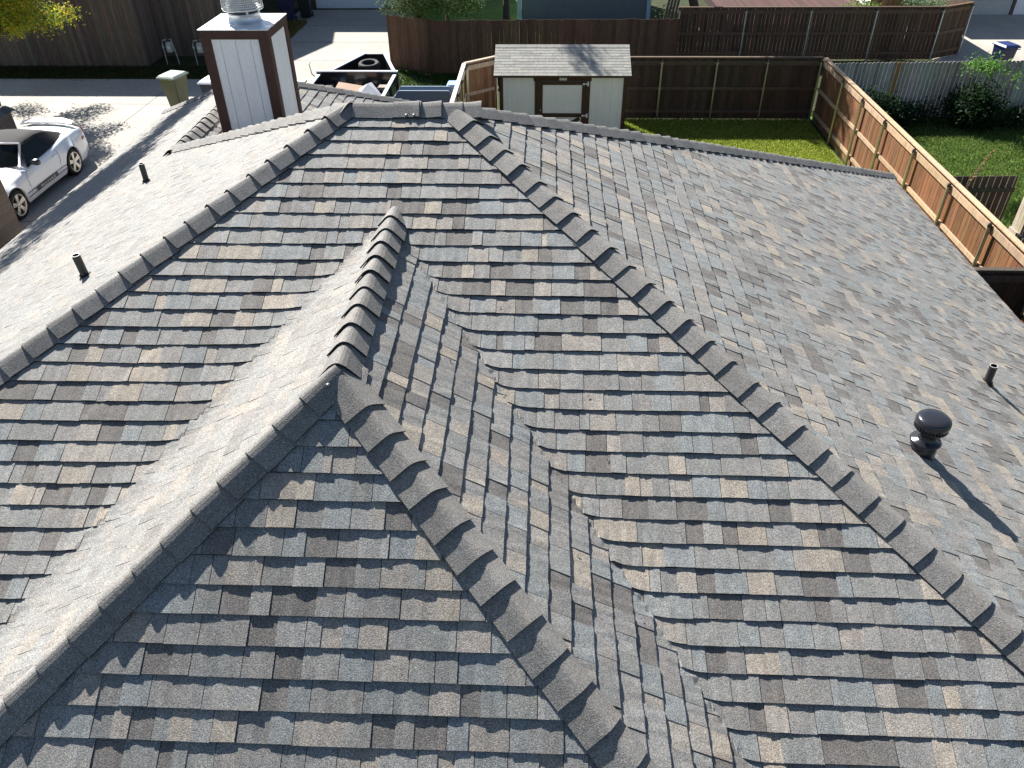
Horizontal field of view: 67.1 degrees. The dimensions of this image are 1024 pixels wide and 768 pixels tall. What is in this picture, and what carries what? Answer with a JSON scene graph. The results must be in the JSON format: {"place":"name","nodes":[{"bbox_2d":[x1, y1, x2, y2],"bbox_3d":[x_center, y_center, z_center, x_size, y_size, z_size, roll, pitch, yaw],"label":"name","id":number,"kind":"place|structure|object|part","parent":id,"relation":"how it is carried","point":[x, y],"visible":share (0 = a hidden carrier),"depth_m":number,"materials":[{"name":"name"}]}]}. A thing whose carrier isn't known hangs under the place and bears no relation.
{"place":"outdoors","nodes":[
{"label":"outdoors","id":0,"kind":"place"},
{"bbox_2d":[0,64,208,78],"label":"grass","id":1,"kind":"structure","parent":0,"point":[126,71],"depth_m":28.51,"materials":[{"name":"green plant"}]},
{"bbox_2d":[0,0,298,78],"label":"grass verge","id":2,"kind":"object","parent":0,"point":[271,6],"depth_m":29.63,"materials":[{"name":"plant"}]},
{"bbox_2d":[0,0,147,66],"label":"wooden fence","id":3,"kind":"object","parent":2,"relation":"on","point":[106,34],"visible":0.82,"depth_m":28.58,"materials":[{"name":"brown wood"}]},
{"bbox_2d":[130,0,163,65],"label":"wooden fence","id":4,"kind":"object","parent":2,"relation":"on","point":[147,28],"visible":1,"depth_m":28.95,"materials":[{"name":"brown wood"}]},
{"bbox_2d":[88,0,227,49],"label":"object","id":5,"kind":"structure","parent":2,"relation":"on","point":[154,19],"depth_m":30.43,"materials":[{"name":"wood"}]},
{"bbox_2d":[162,39,179,64],"bbox_3d":[-12.863,-12.499,29.026,0.522,0.919,0.216,1,37,2],"label":"gas meter","id":6,"kind":"object","parent":2,"relation":"on","point":[169,46],"visible":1,"depth_m":28.90,"materials":[{"name":"paint"}]},
{"bbox_2d":[149,0,224,55],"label":"wooden fence","id":7,"kind":"object","parent":2,"relation":"on","point":[177,32],"visible":0.71,"depth_m":29.40,"materials":[{"name":"brown wood"}]},
{"bbox_2d":[192,39,203,64],"bbox_3d":[-11.668,-12.419,28.904,0.522,0.919,0.216,1,37,2],"label":"gas meter","id":8,"kind":"object","parent":2,"relation":"on","point":[199,47],"visible":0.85,"depth_m":28.75,"materials":[{"name":"paint"}]},
{"bbox_2d":[0,10,443,229],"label":"alley","id":9,"kind":"structure","parent":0,"point":[325,39],"depth_m":26.52,"materials":[{"name":"concrete"}]},
{"bbox_2d":[0,105,16,129],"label":"brick pillar","id":10,"kind":"structure","parent":9,"relation":"on","point":[7,120],"depth_m":21.45,"materials":[{"name":"paint"}]},
{"bbox_2d":[0,117,88,219],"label":"convertible car","id":11,"kind":"object","parent":9,"relation":"on","point":[36,160],"visible":0.97,"depth_m":19.43,"materials":[{"name":"white metal"}]},
{"bbox_3d":[-11.949,-5.845,19.240,0.245,0.415,1.270,1,37,2],"label":"side window","id":12,"kind":"part","parent":11,"relation":"part of","materials":[{"name":"black glass"}]},
{"bbox_2d":[19,91,163,221],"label":"concrete joints","id":13,"kind":"object","parent":9,"relation":"on","point":[95,144],"visible":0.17,"depth_m":23.37,"materials":[{"name":"grey concrete"}]},
{"bbox_2d":[2,67,200,126],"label":"fallen leaves","id":14,"kind":"object","parent":9,"relation":"on","point":[72,79],"visible":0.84,"depth_m":27.93,"materials":[{"name":"brown plant"}]},
{"bbox_2d":[156,70,188,106],"bbox_3d":[-10.778,-9.437,24.842,0.668,1.104,0.870,10,39,13],"label":"wheeled bin","id":15,"kind":"object","parent":9,"relation":"on","point":[174,84],"visible":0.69,"depth_m":24.55,"materials":[{"name":"plastic"}]},
{"bbox_2d":[197,75,211,93],"bbox_3d":[-9.354,-9.133,24.440,0.668,1.085,0.870,4,38,7],"label":"wheeled bin","id":16,"kind":"object","parent":9,"relation":"on","point":[205,84],"visible":0.15,"depth_m":23.91,"materials":[{"name":"plastic"}]},
{"bbox_2d":[277,0,296,21],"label":"wheeled bin","id":17,"kind":"object","parent":9,"relation":"on","point":[286,6],"visible":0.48,"depth_m":34.02,"materials":[{"name":"plastic"}]},
{"bbox_2d":[287,18,306,38],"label":"grass","id":18,"kind":"structure","parent":9,"relation":"on","point":[294,25],"depth_m":33.59,"materials":[{"name":"green plant"}]},
{"bbox_2d":[297,0,312,17],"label":"wheeled bin","id":19,"kind":"object","parent":9,"relation":"on","point":[304,7],"visible":1,"depth_m":34.87,"materials":[{"name":"plastic"}]},
{"bbox_2d":[308,53,399,96],"bbox_3d":[-4.627,-8.768,23.295,2.950,1.813,7.600,1,37,2],"label":"dump trailer","id":20,"kind":"object","parent":9,"relation":"on","point":[351,72],"visible":0.12,"depth_m":23.12,"materials":[{"name":"black metal"}]},
{"bbox_2d":[325,84,386,94],"bbox_3d":[-4.705,-7.670,21.808,2.306,0.678,3.700,1,37,2],"label":"debris","id":21,"kind":"object","parent":20,"relation":"in","point":[381,87],"visible":0.08,"depth_m":22.66,"materials":[{"name":"paint"}]},
{"bbox_2d":[336,82,362,90],"bbox_3d":[-4.666,-8.519,22.322,0.850,0.300,0.550,1,37,2],"label":"cardboard box","id":22,"kind":"object","parent":21,"relation":"on","point":[348,86],"visible":0.29,"depth_m":22.25,"materials":[{"name":"cardboard"}]},
{"bbox_2d":[359,82,380,94],"bbox_3d":[-4.030,-8.375,22.001,0.884,0.350,0.601,17,41,21],"label":"rubbish bag","id":23,"kind":"object","parent":21,"relation":"on","point":[370,88],"visible":0.64,"depth_m":21.93,"materials":[{"name":"paint"}]},
{"bbox_2d":[358,59,379,69],"bbox_3d":[-4.454,-9.947,24.085,0.680,0.257,0.677,1,37,2],"label":"spare tyre","id":24,"kind":"object","parent":20,"relation":"in","point":[369,64],"visible":0.89,"depth_m":23.96,"materials":[{"name":"black rubber"}]},
{"bbox_2d":[447,80,455,89],"bbox_3d":[-1.730,-8.766,23.847,0.506,1.085,0.622,1,37,2],"label":"wheeled bin","id":25,"kind":"object","parent":9,"relation":"on","point":[451,83],"visible":0.14,"depth_m":23.42,"materials":[{"name":"plastic"}]},
{"bbox_2d":[394,86,452,102],"bbox_3d":[-2.332,-7.739,22.145,1.953,1.535,1.307,1,37,2],"label":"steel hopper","id":26,"kind":"object","parent":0,"point":[443,94],"visible":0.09,"depth_m":21.52,"materials":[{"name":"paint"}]},
{"bbox_2d":[397,0,640,71],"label":"lawn","id":27,"kind":"structure","parent":0,"point":[492,9],"depth_m":35.62,"materials":[{"name":"green plant"}]},
{"bbox_2d":[386,15,430,73],"bbox_3d":[-3.675,-12.175,27.683,1.776,1.828,0.021,16,40,20],"label":"wooden fence","id":28,"kind":"object","parent":27,"relation":"on","point":[408,44],"visible":0.98,"depth_m":27.67,"materials":[{"name":"brown wood"}]},
{"bbox_2d":[372,0,485,19],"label":"shrub","id":29,"kind":"object","parent":27,"relation":"on","point":[419,9],"visible":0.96,"depth_m":27.88,"materials":[{"name":"green plant"}]},
{"bbox_2d":[503,0,509,19],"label":"tree","id":30,"kind":"object","parent":27,"relation":"on","point":[506,11],"visible":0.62,"depth_m":34.33,"materials":[{"name":"brown plant"}]},
{"bbox_2d":[517,0,650,19],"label":"grey outbuilding","id":31,"kind":"structure","parent":27,"relation":"on","point":[583,9],"depth_m":34.19,"materials":[{"name":"stone"}]},
{"bbox_2d":[295,0,935,165],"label":"ground","id":32,"kind":"structure","parent":0,"point":[659,5],"depth_m":29.05,"materials":[{"name":"green plant"}]},
{"bbox_2d":[0,179,22,248],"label":"brick house","id":33,"kind":"structure","parent":32,"relation":"on","point":[10,228],"depth_m":17.20,"materials":[{"name":"brown brick"}]},
{"bbox_2d":[0,0,89,41],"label":"tree","id":34,"kind":"object","parent":32,"relation":"on","point":[13,16],"visible":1,"depth_m":23.38,"materials":[{"name":"green plant"}]},
{"bbox_2d":[294,0,436,8],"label":"garage house","id":35,"kind":"structure","parent":32,"relation":"on","point":[344,4],"depth_m":36.53,"materials":[{"name":"brick"}]},
{"bbox_2d":[316,0,400,7],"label":"garage door","id":36,"kind":"structure","parent":35,"relation":"in","point":[319,3],"depth_m":36.50,"materials":[{"name":"paint"}]},
{"bbox_2d":[394,68,458,86],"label":"grass","id":37,"kind":"structure","parent":32,"relation":"on","point":[407,76],"depth_m":27.39,"materials":[{"name":"green plant"}]},
{"bbox_2d":[0,0,1023,767],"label":"house","id":38,"kind":"structure","parent":32,"relation":"on","point":[284,482],"depth_m":4.73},
{"bbox_2d":[427,18,679,73],"bbox_3d":[1.422,-11.903,27.252,8.750,1.829,0.022,0,37,1],"label":"wooden fence","id":39,"kind":"object","parent":32,"relation":"on","point":[658,37],"visible":0.51,"depth_m":27.02,"materials":[{"name":"brown wood"}]},
{"bbox_2d":[654,4,677,18],"bbox_3d":[6.336,-15.163,31.858,1.258,1.354,1.296,31,47,34],"label":"shrub","id":40,"kind":"object","parent":32,"relation":"on","point":[659,13],"visible":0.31,"depth_m":31.66,"materials":[{"name":"plant"}]},
{"bbox_2d":[663,0,679,20],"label":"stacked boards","id":41,"kind":"object","parent":32,"relation":"on","point":[670,8],"visible":0.44,"depth_m":30.80,"materials":[{"name":"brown wood"}]},
{"bbox_2d":[689,0,700,18],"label":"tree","id":42,"kind":"object","parent":32,"relation":"on","point":[693,3],"depth_m":32.74,"materials":[{"name":"plant"}]},
{"bbox_2d":[625,56,822,120],"bbox_3d":[6.213,-8.904,23.288,5.910,1.839,0.167,1,37,2],"label":"wooden fence","id":43,"kind":"object","parent":32,"relation":"on","point":[754,87],"visible":0.96,"depth_m":23.27,"materials":[{"name":"brown wood"}]},
{"bbox_2d":[704,0,861,31],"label":"wooden deck","id":44,"kind":"structure","parent":32,"relation":"on","point":[774,2],"depth_m":35.11,"materials":[{"name":"brown wood"}]},
{"bbox_2d":[676,6,945,60],"bbox_3d":[10.838,-12.902,28.440,9.570,1.839,0.167,1,37,2],"label":"wooden fence","id":45,"kind":"object","parent":32,"relation":"on","point":[916,38],"visible":0.86,"depth_m":28.40,"materials":[{"name":"brown wood"}]},
{"bbox_2d":[841,0,880,42],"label":"shrub","id":46,"kind":"object","parent":32,"relation":"on","point":[867,3],"visible":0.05,"depth_m":29.35,"materials":[{"name":"green plant"}]},
{"bbox_2d":[869,0,911,38],"bbox_3d":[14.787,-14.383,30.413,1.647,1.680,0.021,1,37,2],"label":"shrub","id":47,"kind":"object","parent":32,"relation":"on","point":[888,2],"depth_m":30.06,"materials":[{"name":"green plant"}]},
{"bbox_2d":[812,58,1023,323],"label":"wooden fence","id":48,"kind":"object","parent":32,"relation":"on","point":[855,124],"visible":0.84,"depth_m":17.26,"materials":[{"name":"brown wood"}]},
{"bbox_2d":[897,0,951,19],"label":"shrub","id":49,"kind":"object","parent":32,"relation":"on","point":[929,3],"visible":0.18,"depth_m":29.59,"materials":[{"name":"green plant"}]},
{"bbox_2d":[973,267,1023,319],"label":"wooden fence","id":50,"kind":"object","parent":32,"relation":"on","point":[1006,284],"visible":0.16,"depth_m":12.74,"materials":[{"name":"brown wood"}]},
{"bbox_2d":[624,117,842,164],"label":"lawn","id":51,"kind":"structure","parent":0,"point":[747,137],"depth_m":22.75,"materials":[{"name":"green plant"}]},
{"bbox_2d":[450,63,468,101],"bbox_3d":[-1.446,-7.066,20.978,0.167,1.869,4.897,1,37,2],"label":"wooden fence","id":52,"kind":"object","parent":51,"relation":"on","point":[459,94],"visible":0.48,"depth_m":21.43,"materials":[{"name":"brown wood"}]},
{"bbox_2d":[463,55,498,109],"bbox_3d":[-0.893,-8.796,23.229,1.214,1.869,0.168,-26,44,-29],"label":"wooden fence","id":53,"kind":"object","parent":51,"relation":"on","point":[483,86],"visible":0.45,"depth_m":23.08,"materials":[{"name":"brown wood"}]},
{"bbox_2d":[494,44,631,128],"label":"garden shed","id":54,"kind":"structure","parent":51,"relation":"on","point":[585,83],"depth_m":21.30,"materials":[{"name":"beige paint"}]},
{"bbox_2d":[538,81,588,123],"bbox_3d":[1.420,-7.581,21.619,1.385,1.735,0.070,1,37,2],"label":"door","id":55,"kind":"structure","parent":54,"relation":"in","point":[560,100],"depth_m":21.41,"materials":[{"name":"beige paint"}]},
{"bbox_2d":[810,113,1023,227],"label":"neighbour lawn","id":56,"kind":"structure","parent":0,"point":[968,153],"depth_m":21.55,"materials":[{"name":"green plant"}]},
{"bbox_2d":[821,85,908,118],"bbox_3d":[10.361,-8.090,22.757,2.022,1.388,2.148,-28,45,-31],"label":"shrub","id":57,"kind":"object","parent":56,"relation":"on","point":[880,102],"visible":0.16,"depth_m":22.38,"materials":[{"name":"green plant"}]},
{"bbox_2d":[878,94,954,129],"bbox_3d":[11.774,-7.982,23.043,2.546,1.263,1.634,1,37,2],"label":"shrub","id":58,"kind":"object","parent":56,"relation":"on","point":[900,121],"visible":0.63,"depth_m":22.87,"materials":[{"name":"green plant"}]},
{"bbox_2d":[835,60,1023,117],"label":"metal fence","id":59,"kind":"object","parent":56,"relation":"on","point":[933,80],"visible":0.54,"depth_m":23.08,"materials":[{"name":"grey metal"}]},
{"bbox_2d":[936,50,1023,132],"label":"shrub","id":60,"kind":"object","parent":56,"relation":"on","point":[974,108],"visible":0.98,"depth_m":22.46,"materials":[{"name":"green plant"}]},
{"bbox_2d":[967,150,994,188],"bbox_3d":[9.466,-3.693,16.071,0.690,2.283,0.107,-28,45,-31],"label":"dry stalk","id":61,"kind":"object","parent":56,"relation":"on","point":[975,173],"visible":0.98,"depth_m":15.53,"materials":[{"name":"beige plant"}]},
{"bbox_2d":[953,176,1018,220],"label":"wooden gate","id":62,"kind":"structure","parent":56,"relation":"on","point":[985,188],"depth_m":16.57,"materials":[{"name":"brown wood"}]},
{"bbox_2d":[991,99,1023,130],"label":"shrub","id":63,"kind":"object","parent":56,"relation":"on","point":[1018,114],"visible":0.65,"depth_m":22.84,"materials":[{"name":"green plant"}]},
{"bbox_2d":[1008,197,1023,243],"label":"wooden fence","id":64,"kind":"object","parent":56,"relation":"on","point":[1016,228],"visible":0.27,"depth_m":16.80,"materials":[{"name":"brown wood"}]},
{"bbox_2d":[859,0,1023,14],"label":"garage house","id":65,"kind":"structure","parent":0,"point":[998,7],"depth_m":34.38,"materials":[{"name":"beige paint"}]},
{"bbox_2d":[969,0,1012,13],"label":"garage door","id":66,"kind":"structure","parent":65,"relation":"in","point":[981,6],"depth_m":34.36,"materials":[{"name":"paint"}]},
{"bbox_2d":[907,15,1023,62],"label":"driveway","id":67,"kind":"structure","parent":0,"point":[983,33],"depth_m":31.51,"materials":[{"name":"concrete"}]},
{"bbox_2d":[913,0,970,5],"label":"wooden fence","id":68,"kind":"object","parent":67,"relation":"on","point":[957,2],"visible":0.09,"depth_m":29.71,"materials":[{"name":"brown wood"}]},
{"bbox_2d":[930,1,974,58],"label":"wooden fence","id":69,"kind":"object","parent":67,"relation":"on","point":[954,24],"visible":1,"depth_m":28.57,"materials":[{"name":"brown wood"}]},
{"bbox_2d":[991,41,1020,60],"bbox_3d":[17.043,-11.262,26.826,0.603,1.084,0.784,-6,38,-7],"label":"wheeled bin","id":70,"kind":"object","parent":67,"relation":"on","point":[1008,49],"visible":0.52,"depth_m":26.52,"materials":[{"name":"plastic"}]}
]}

